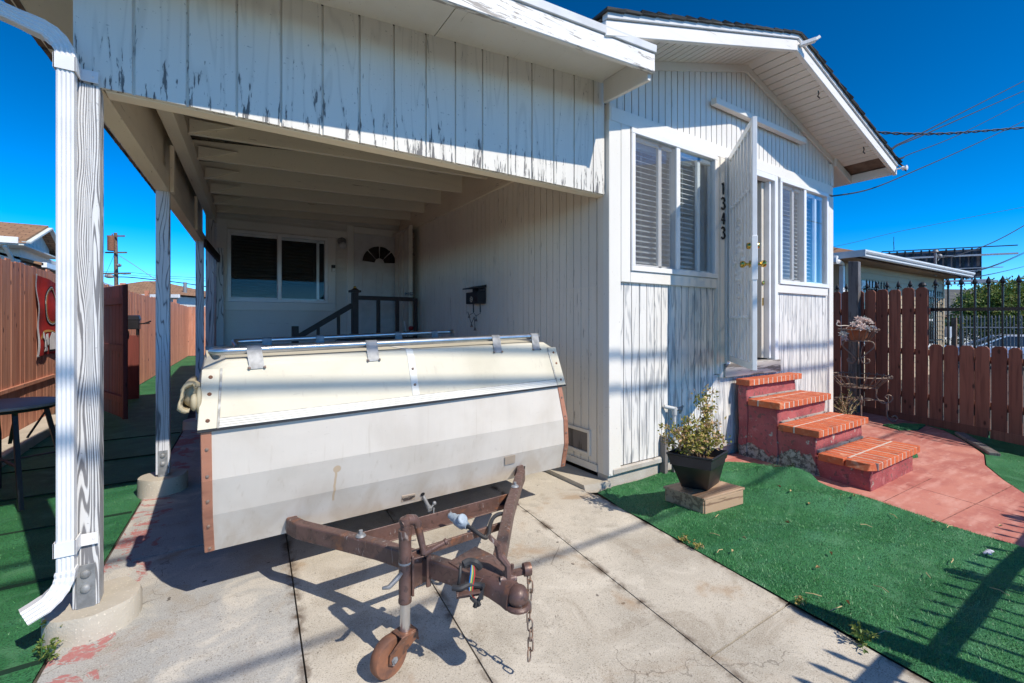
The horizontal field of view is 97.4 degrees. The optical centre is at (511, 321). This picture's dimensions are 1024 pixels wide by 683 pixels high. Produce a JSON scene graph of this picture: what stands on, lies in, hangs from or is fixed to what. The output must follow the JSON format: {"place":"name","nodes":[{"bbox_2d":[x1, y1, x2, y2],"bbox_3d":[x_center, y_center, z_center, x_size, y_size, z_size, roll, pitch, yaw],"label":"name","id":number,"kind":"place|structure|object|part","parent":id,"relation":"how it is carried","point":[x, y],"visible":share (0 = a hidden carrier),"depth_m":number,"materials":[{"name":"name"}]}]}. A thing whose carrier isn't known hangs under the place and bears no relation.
{"place":"outdoors","nodes":[
{"label":"outdoors","id":0,"kind":"place"},
{"bbox_2d":[37,430,929,682],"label":"driveway","id":1,"kind":"structure","parent":0,"point":[619,595],"depth_m":2.13,"materials":[{"name":"concrete"}]},
{"bbox_2d":[177,330,568,680],"bbox_3d":[-0.732,0.734,2.975,2.319,1.311,3.126,0,0,-33],"label":"camper trailer","id":2,"kind":"object","parent":1,"relation":"on","point":[304,442],"visible":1,"depth_m":2.31,"materials":[{"name":"white metal"}]},
{"bbox_2d":[850,621,878,653],"bbox_3d":[1.537,1.371,1.974,0.133,0.095,0.114,0,0,-33],"label":"weed","id":3,"kind":"object","parent":1,"relation":"on","point":[861,638],"visible":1,"depth_m":1.97,"materials":[{"name":"green plant"}]},
{"bbox_3d":[-2.390,0.965,6.866,1.850,0.790,1.200,0,0,-33],"label":"porch deck","id":4,"kind":"object","parent":1,"relation":"on","visible":0},
{"bbox_2d":[291,286,417,342],"bbox_3d":[-2.192,0.425,6.440,1.734,1.870,0.150,0,0,-33],"label":"porch railing","id":5,"kind":"object","parent":4,"relation":"attached to","point":[353,305],"visible":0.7,"depth_m":6.39,"materials":[{"name":"black wood"}]},
{"bbox_2d":[404,321,412,336],"bbox_3d":[-1.607,0.134,6.981,0.175,0.293,0.075,0,0,-33],"label":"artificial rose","id":6,"kind":"object","parent":4,"relation":"on","point":[410,328],"visible":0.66,"depth_m":6.97,"materials":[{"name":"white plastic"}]},
{"bbox_2d":[0,0,1023,290],"label":"sky","id":7,"kind":"structure","parent":0,"point":[912,66],"materials":[{"name":"blue"}]},
{"bbox_2d":[32,355,1023,682],"bbox_3d":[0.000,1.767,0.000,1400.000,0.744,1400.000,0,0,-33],"label":"ground","id":8,"kind":"structure","parent":0,"point":[190,415],"depth_m":3.18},
{"bbox_2d":[0,222,113,285],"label":"gabled house","id":9,"kind":"structure","parent":8,"relation":"on","point":[30,245],"depth_m":14.03,"materials":[{"name":"white"}]},
{"bbox_2d":[0,356,195,682],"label":"side yard turf","id":10,"kind":"structure","parent":8,"relation":"on","point":[36,566],"depth_m":3.35,"materials":[{"name":"green plastic"}]},
{"bbox_2d":[0,422,1,488],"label":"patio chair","id":11,"kind":"object","parent":10,"relation":"on","point":[0,457],"visible":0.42,"depth_m":3.68,"materials":[{"name":"black metal"}]},
{"bbox_2d":[0,397,55,510],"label":"patio table","id":12,"kind":"object","parent":10,"relation":"on","point":[13,407],"visible":0.92,"depth_m":3.35,"materials":[{"name":"black metal"}]},
{"bbox_2d":[2,414,55,466],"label":"kerb","id":13,"kind":"structure","parent":10,"relation":"on","point":[40,432],"depth_m":5.01,"materials":[{"name":"beige concrete"}]},
{"bbox_2d":[0,257,55,438],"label":"side fence","id":14,"kind":"object","parent":13,"relation":"on","point":[25,371],"visible":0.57,"depth_m":5.36,"materials":[{"name":"brown wood"}]},
{"bbox_2d":[35,274,55,356],"bbox_3d":[-6.314,-0.079,6.140,0.054,1.070,0.990,0,0,-33],"label":"banner","id":15,"kind":"object","parent":14,"relation":"attached to","point":[45,288],"visible":0.83,"depth_m":6.04,"materials":[{"name":"red fabric"}]},
{"bbox_2d":[31,633,62,660],"bbox_3d":[-1.879,1.306,1.829,0.162,0.107,0.078,0,0,20],"label":"weed","id":16,"kind":"object","parent":10,"relation":"on","point":[51,646],"visible":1,"depth_m":1.81,"materials":[{"name":"green plant"}]},
{"bbox_2d":[38,617,62,627],"bbox_3d":[-1.915,1.298,1.924,0.197,0.126,0.122,0,0,0],"label":"weed","id":17,"kind":"object","parent":10,"relation":"on","point":[44,622],"visible":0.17,"depth_m":1.88,"materials":[{"name":"green plant"}]},
{"bbox_2d":[0,432,179,675],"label":"turf seams","id":18,"kind":"object","parent":10,"relation":"on","point":[19,667],"visible":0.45,"depth_m":2.98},
{"bbox_2d":[104,284,128,418],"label":"side gate","id":19,"kind":"structure","parent":10,"relation":"on","point":[116,334],"depth_m":6.32,"materials":[{"name":"brown wood"}]},
{"bbox_2d":[128,335,138,398],"bbox_3d":[-6.714,0.800,7.944,0.200,1.120,0.050,0,0,-33],"label":"fence stub","id":20,"kind":"object","parent":10,"relation":"on","point":[133,366],"visible":0.58,"depth_m":7.94,"materials":[{"name":"brown wood"}]},
{"bbox_2d":[128,315,150,394],"bbox_3d":[-6.868,0.619,8.233,0.425,1.483,0.251,0,0,-33],"label":"charcoal grill","id":21,"kind":"object","parent":10,"relation":"on","point":[134,321],"visible":0.42,"depth_m":8.16,"materials":[{"name":"black metal"}]},
{"bbox_2d":[104,283,187,383],"bbox_3d":[-9.679,0.300,12.344,0.142,2.120,12.856,0,0,-31],"label":"side fence","id":22,"kind":"object","parent":10,"relation":"on","point":[143,306],"visible":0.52,"depth_m":10.98,"materials":[{"name":"brown wood"}]},
{"bbox_2d":[104,233,130,284],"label":"utility pole","id":23,"kind":"object","parent":8,"relation":"on","point":[112,242],"visible":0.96,"depth_m":45.70,"materials":[{"name":"brown wood"}]},
{"bbox_2d":[118,276,205,286],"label":"overhead wire","id":24,"kind":"object","parent":23,"relation":"attached to","point":[154,279],"visible":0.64,"depth_m":45.96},
{"bbox_2d":[114,281,205,306],"bbox_3d":[-29.264,-1.019,37.448,9.697,4.758,9.087,0,0,0],"label":"distant bungalow","id":25,"kind":"object","parent":8,"relation":"on","point":[184,295],"visible":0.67,"depth_m":34.92,"materials":[{"name":"brown"}]},
{"bbox_2d":[188,307,205,355],"bbox_3d":[-11.608,0.375,18.848,3.208,1.970,0.060,0,0,-33],"label":"back fence","id":26,"kind":"object","parent":8,"relation":"on","point":[191,331],"visible":0.09,"depth_m":18.04,"materials":[{"name":"brown wood"}]},
{"bbox_2d":[0,0,656,652],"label":"carport","id":27,"kind":"object","parent":8,"relation":"on","point":[402,114],"visible":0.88,"depth_m":2.67,"materials":[{"name":"paint"}]},
{"bbox_2d":[214,6,907,486],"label":"house","id":28,"kind":"structure","parent":8,"relation":"on","point":[684,256],"depth_m":4.58,"materials":[{"name":"white wood"}]},
{"bbox_2d":[227,229,327,303],"bbox_3d":[-3.568,-0.818,6.912,1.362,1.045,0.170,0,0,-33],"label":"window","id":29,"kind":"structure","parent":28,"relation":"in","point":[236,234],"depth_m":6.85,"materials":[{"name":"white plastic"}]},
{"bbox_2d":[337,237,346,248],"bbox_3d":[-2.743,-1.287,7.295,0.140,0.202,0.136,0,0,-33],"label":"wall lamp","id":30,"kind":"object","parent":28,"relation":"attached to","point":[342,242],"visible":1,"depth_m":7.28,"materials":[{"name":"black metal"}]},
{"bbox_2d":[354,233,394,336],"bbox_3d":[-2.261,-0.455,7.676,0.840,2.030,0.029,0,0,-33],"label":"porch door","id":31,"kind":"structure","parent":28,"relation":"in","point":[374,255],"depth_m":7.63,"materials":[{"name":"white wood"}]},
{"bbox_2d":[392,225,412,336],"bbox_3d":[-1.824,-0.480,7.385,0.135,2.080,0.905,0,0,-33],"label":"porch security door","id":32,"kind":"structure","parent":28,"relation":"in","point":[404,237],"depth_m":7.36,"materials":[{"name":"grey metal"}]},
{"bbox_2d":[463,285,485,303],"bbox_3d":[-0.456,-0.330,5.444,0.158,0.226,0.316,0,0,-33],"label":"letter box","id":33,"kind":"object","parent":28,"relation":"attached to","point":[477,295],"visible":1,"depth_m":5.35,"materials":[{"name":"black metal"}]},
{"bbox_2d":[468,304,480,330],"bbox_3d":[-0.464,-0.058,5.496,0.040,0.327,0.338,0,0,-33],"label":"bell chime","id":34,"kind":"object","parent":33,"relation":"hanging from","point":[474,317],"visible":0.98,"depth_m":5.49,"materials":[{"name":"black metal"}]},
{"bbox_2d":[630,127,717,278],"bbox_3d":[1.477,-1.034,4.184,1.225,1.208,0.170,0,0,-33],"label":"window","id":35,"kind":"structure","parent":28,"relation":"in","point":[676,153],"depth_m":4.13,"materials":[{"name":"white plastic"}]},
{"bbox_2d":[728,116,766,370],"bbox_3d":[2.082,-0.635,4.090,0.196,2.060,0.932,0,0,15],"label":"security door","id":36,"kind":"structure","parent":28,"relation":"in","point":[743,244],"depth_m":3.93,"materials":[{"name":"white metal"}]},
{"bbox_2d":[757,182,764,357],"bbox_3d":[2.589,-0.583,5.420,0.046,1.975,0.888,0,0,-33],"label":"front door","id":37,"kind":"structure","parent":28,"relation":"in","point":[760,186],"depth_m":5.07,"materials":[{"name":"white wood"}]},
{"bbox_2d":[778,178,828,287],"bbox_3d":[3.504,-1.034,5.501,1.200,1.208,0.170,0,0,-33],"label":"window","id":38,"kind":"structure","parent":28,"relation":"in","point":[803,194],"depth_m":5.45,"materials":[{"name":"white plastic"}]},
{"bbox_2d":[831,121,1023,196],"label":"overhead wire","id":39,"kind":"object","parent":28,"relation":"attached to","point":[914,170],"visible":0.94,"depth_m":7.82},
{"bbox_2d":[878,127,1023,135],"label":"twisted cable","id":40,"kind":"object","parent":28,"relation":"attached to","point":[928,134],"visible":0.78,"depth_m":26.06,"materials":[{"name":"metal"}]},
{"bbox_2d":[892,81,1023,165],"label":"service wire","id":41,"kind":"object","parent":28,"relation":"attached to","point":[893,147],"visible":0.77,"depth_m":8.52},
{"bbox_2d":[895,91,1022,165],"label":"service wire","id":42,"kind":"object","parent":28,"relation":"attached to","point":[951,122],"visible":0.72,"depth_m":8.73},
{"bbox_2d":[897,102,1022,170],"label":"service wire","id":43,"kind":"object","parent":28,"relation":"attached to","point":[952,137],"visible":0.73,"depth_m":8.00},
{"bbox_2d":[544,463,610,492],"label":"kerb","id":44,"kind":"structure","parent":8,"relation":"on","point":[582,479],"depth_m":3.79,"materials":[{"name":"beige concrete"}]},
{"bbox_2d":[598,461,1023,682],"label":"artificial turf","id":45,"kind":"structure","parent":8,"relation":"on","point":[784,499],"depth_m":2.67,"materials":[{"name":"green plastic"}]},
{"bbox_2d":[660,405,683,473],"bbox_3d":[1.437,1.061,4.035,0.226,0.638,0.069,0,0,-14],"label":"standpipe","id":46,"kind":"object","parent":45,"relation":"on","point":[664,463],"visible":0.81,"depth_m":4.01,"materials":[{"name":"white metal"}]},
{"bbox_2d":[678,533,690,542],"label":"weed","id":47,"kind":"object","parent":45,"relation":"on","point":[683,538],"visible":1,"depth_m":2.82,"materials":[{"name":"green plant"}]},
{"bbox_2d":[693,539,703,549],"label":"weed","id":48,"kind":"object","parent":45,"relation":"on","point":[698,545],"visible":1,"depth_m":2.74,"materials":[{"name":"green plant"}]},
{"bbox_2d":[663,481,744,513],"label":"wooden platform","id":49,"kind":"structure","parent":45,"relation":"on","point":[720,495],"depth_m":3.33,"materials":[{"name":"brown wood"}]},
{"bbox_2d":[666,445,728,490],"bbox_3d":[1.376,1.065,3.233,0.351,0.374,0.710,0,0,33],"label":"planter","id":50,"kind":"object","parent":49,"relation":"on","point":[700,473],"visible":0.84,"depth_m":3.11,"materials":[{"name":"black plastic"}]},
{"bbox_2d":[657,384,731,457],"bbox_3d":[1.263,0.682,3.050,0.535,0.524,0.320,0,0,-3],"label":"potted shrub","id":51,"kind":"object","parent":50,"relation":"on","point":[698,442],"visible":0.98,"depth_m":3.02,"materials":[{"name":"green plant"}]},
{"bbox_2d":[795,595,806,605],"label":"weed","id":52,"kind":"object","parent":45,"relation":"on","point":[799,599],"visible":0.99,"depth_m":2.22,"materials":[{"name":"green plant"}]},
{"bbox_2d":[983,549,993,554],"bbox_3d":[2.879,1.386,2.718,0.076,0.032,0.041,0,0,-33],"label":"paper scrap","id":53,"kind":"object","parent":45,"relation":"on","point":[989,551],"visible":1,"depth_m":2.71,"materials":[{"name":"white paper"}]},
{"bbox_2d":[725,407,1023,547],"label":"red walkway","id":54,"kind":"structure","parent":8,"relation":"on","point":[951,465],"depth_m":3.82,"materials":[{"name":"red concrete"}]},
{"bbox_2d":[736,372,919,491],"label":"brick steps","id":55,"kind":"structure","parent":54,"relation":"on","point":[783,421],"depth_m":4.29,"materials":[{"name":"red brick"}]},
{"bbox_2d":[833,388,864,414],"bbox_3d":[4.521,1.132,6.069,0.561,0.475,0.283,0,0,-33],"label":"dry plant","id":56,"kind":"object","parent":54,"relation":"on","point":[843,408],"visible":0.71,"depth_m":6.06,"materials":[{"name":"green plant"}]},
{"bbox_2d":[848,261,860,411],"bbox_3d":[5.194,0.228,6.825,0.090,2.304,0.130,0,0,-33],"label":"wood post","id":57,"kind":"object","parent":54,"relation":"on","point":[854,288],"visible":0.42,"depth_m":6.80,"materials":[{"name":"wood"}]},
{"bbox_2d":[833,328,897,421],"bbox_3d":[4.834,0.719,6.280,0.742,1.263,0.749,0,0,-8],"label":"plant stand","id":58,"kind":"object","parent":54,"relation":"on","point":[858,386],"visible":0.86,"depth_m":6.21,"materials":[{"name":"black metal"}]},
{"bbox_2d":[845,327,871,339],"bbox_3d":[4.833,0.167,6.280,0.292,0.179,0.292,0,0,-33],"label":"terracotta pot","id":59,"kind":"object","parent":58,"relation":"in","point":[856,334],"visible":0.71,"depth_m":6.20,"materials":[{"name":"brown ceramic"}]},
{"bbox_2d":[836,315,877,340],"bbox_3d":[4.811,0.091,6.275,0.484,0.370,0.414,0,0,-33],"label":"succulent","id":60,"kind":"object","parent":59,"relation":"in","point":[860,325],"visible":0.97,"depth_m":6.22,"materials":[{"name":"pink plant"}]},
{"bbox_2d":[883,423,924,430],"bbox_3d":[5.180,1.379,5.857,0.644,0.065,0.281,0,0,-16],"label":"turf patch","id":61,"kind":"object","parent":54,"relation":"on","point":[905,428],"visible":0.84,"depth_m":5.83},
{"bbox_2d":[888,423,923,429],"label":"turf blades","id":62,"kind":"object","parent":61,"relation":"on","point":[916,426],"visible":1,"depth_m":5.85,"materials":[{"name":"green plastic"}]},
{"bbox_2d":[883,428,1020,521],"bbox_3d":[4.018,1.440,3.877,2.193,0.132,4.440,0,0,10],"label":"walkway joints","id":63,"kind":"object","parent":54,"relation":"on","point":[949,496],"visible":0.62,"depth_m":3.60,"materials":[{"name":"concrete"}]},
{"bbox_2d":[833,247,974,381],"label":"neighbour house","id":64,"kind":"structure","parent":8,"relation":"on","point":[881,269],"depth_m":10.39,"materials":[{"name":"beige"}]},
{"bbox_2d":[861,279,884,343],"bbox_3d":[7.916,-0.195,9.836,1.178,1.410,0.125,0,0,-33],"label":"window","id":65,"kind":"structure","parent":64,"relation":"in","point":[871,284],"depth_m":9.64,"materials":[{"name":"white plastic"}]},
{"bbox_2d":[928,290,942,346],"bbox_3d":[11.071,-0.085,11.884,1.443,1.510,0.125,0,0,-33],"label":"window","id":66,"kind":"structure","parent":64,"relation":"in","point":[930,293],"depth_m":12.03,"materials":[{"name":"glass"}]},
{"bbox_2d":[932,250,941,275],"bbox_3d":[10.898,-1.507,11.521,0.305,0.675,0.140,0,0,-14],"label":"service mast","id":67,"kind":"object","parent":64,"relation":"attached to","point":[938,256],"visible":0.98,"depth_m":11.49,"materials":[{"name":"grey metal"}]},
{"bbox_2d":[942,225,1023,256],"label":"overhead wire","id":68,"kind":"object","parent":67,"relation":"attached to","point":[984,245],"visible":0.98,"depth_m":13.15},
{"bbox_2d":[959,254,1021,277],"bbox_3d":[29.831,-4.261,26.419,45.966,6.189,1.085,0,0,-38],"label":"overhead wire","id":69,"kind":"object","parent":64,"relation":"attached to","point":[992,266],"visible":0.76,"depth_m":21.51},
{"bbox_2d":[965,266,1023,278],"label":"overhead wire","id":70,"kind":"object","parent":64,"relation":"attached to","point":[990,274],"visible":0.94,"depth_m":18.52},
{"bbox_2d":[973,252,1023,271],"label":"overhead wire","id":71,"kind":"object","parent":64,"relation":"attached to","point":[995,264],"visible":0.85,"depth_m":21.82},
{"bbox_2d":[833,287,1023,445],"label":"wooden fence","id":72,"kind":"object","parent":8,"relation":"on","point":[1004,362],"visible":0.77,"depth_m":6.01,"materials":[{"name":"brown wood"}]},
{"bbox_2d":[835,275,1023,435],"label":"iron fence","id":73,"kind":"object","parent":8,"relation":"on","point":[988,308],"visible":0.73,"depth_m":5.65,"materials":[{"name":"black metal"}]},
{"bbox_2d":[881,242,1018,284],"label":"billboard","id":74,"kind":"object","parent":8,"relation":"on","point":[971,261],"visible":0.48,"depth_m":58.74,"materials":[{"name":"black metal"}]},
{"bbox_2d":[944,289,992,344],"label":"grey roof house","id":75,"kind":"structure","parent":8,"relation":"on","point":[952,294],"depth_m":33.80,"materials":[{"name":"grey"}]},
{"bbox_2d":[927,425,1023,492],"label":"side turf","id":76,"kind":"structure","parent":8,"relation":"on","point":[1004,471],"depth_m":4.59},
{"bbox_2d":[955,432,1000,455],"bbox_3d":[5.270,1.378,5.113,0.090,0.055,0.914,0,0,28],"label":"timber offcut","id":77,"kind":"object","parent":76,"relation":"on","point":[986,449],"visible":1,"depth_m":5.04,"materials":[{"name":"grey wood"}]},
{"bbox_2d":[951,431,1023,483],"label":"turf blades","id":78,"kind":"object","parent":76,"relation":"on","point":[1008,456],"visible":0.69,"depth_m":4.69,"materials":[{"name":"green plastic"}]},
{"bbox_2d":[944,312,1023,344],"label":"dark hedge","id":79,"kind":"object","parent":8,"relation":"on","point":[993,329],"visible":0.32,"depth_m":21.77,"materials":[{"name":"green plant"}]},
{"bbox_2d":[944,334,1023,363],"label":"parked car","id":80,"kind":"object","parent":8,"relation":"on","point":[997,341],"visible":0.12,"depth_m":18.83,"materials":[{"name":"paint"}]},
{"bbox_3d":[21.623,0.815,18.911,3.263,0.420,1.568,0,0,31],"label":"window","id":81,"kind":"part","parent":80,"relation":"part of","materials":[{"name":"glass"}]},
{"bbox_2d":[950,276,1023,339],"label":"leafy bush","id":82,"kind":"object","parent":8,"relation":"on","point":[1010,294],"visible":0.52,"depth_m":22.55,"materials":[{"name":"green plant"}]},
{"bbox_2d":[833,207,1021,246],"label":"overhead wire","id":83,"kind":"object","parent":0,"point":[924,226],"visible":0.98,"depth_m":43.66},
{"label":"road","id":84,"kind":"structure","parent":0,"visible":0},
{"bbox_2d":[944,316,964,331],"bbox_3d":[14.683,0.925,14.996,0.623,2.285,0.626,0,0,37],"label":"plant","id":85,"kind":"object","parent":84,"relation":"on","point":[945,323],"visible":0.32,"depth_m":14.93,"materials":[{"name":"green plant"}]},
{"bbox_2d":[949,315,1023,354],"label":"railing","id":86,"kind":"object","parent":84,"relation":"on","point":[954,331],"visible":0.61,"depth_m":14.63,"materials":[{"name":"metal"}]}
]}

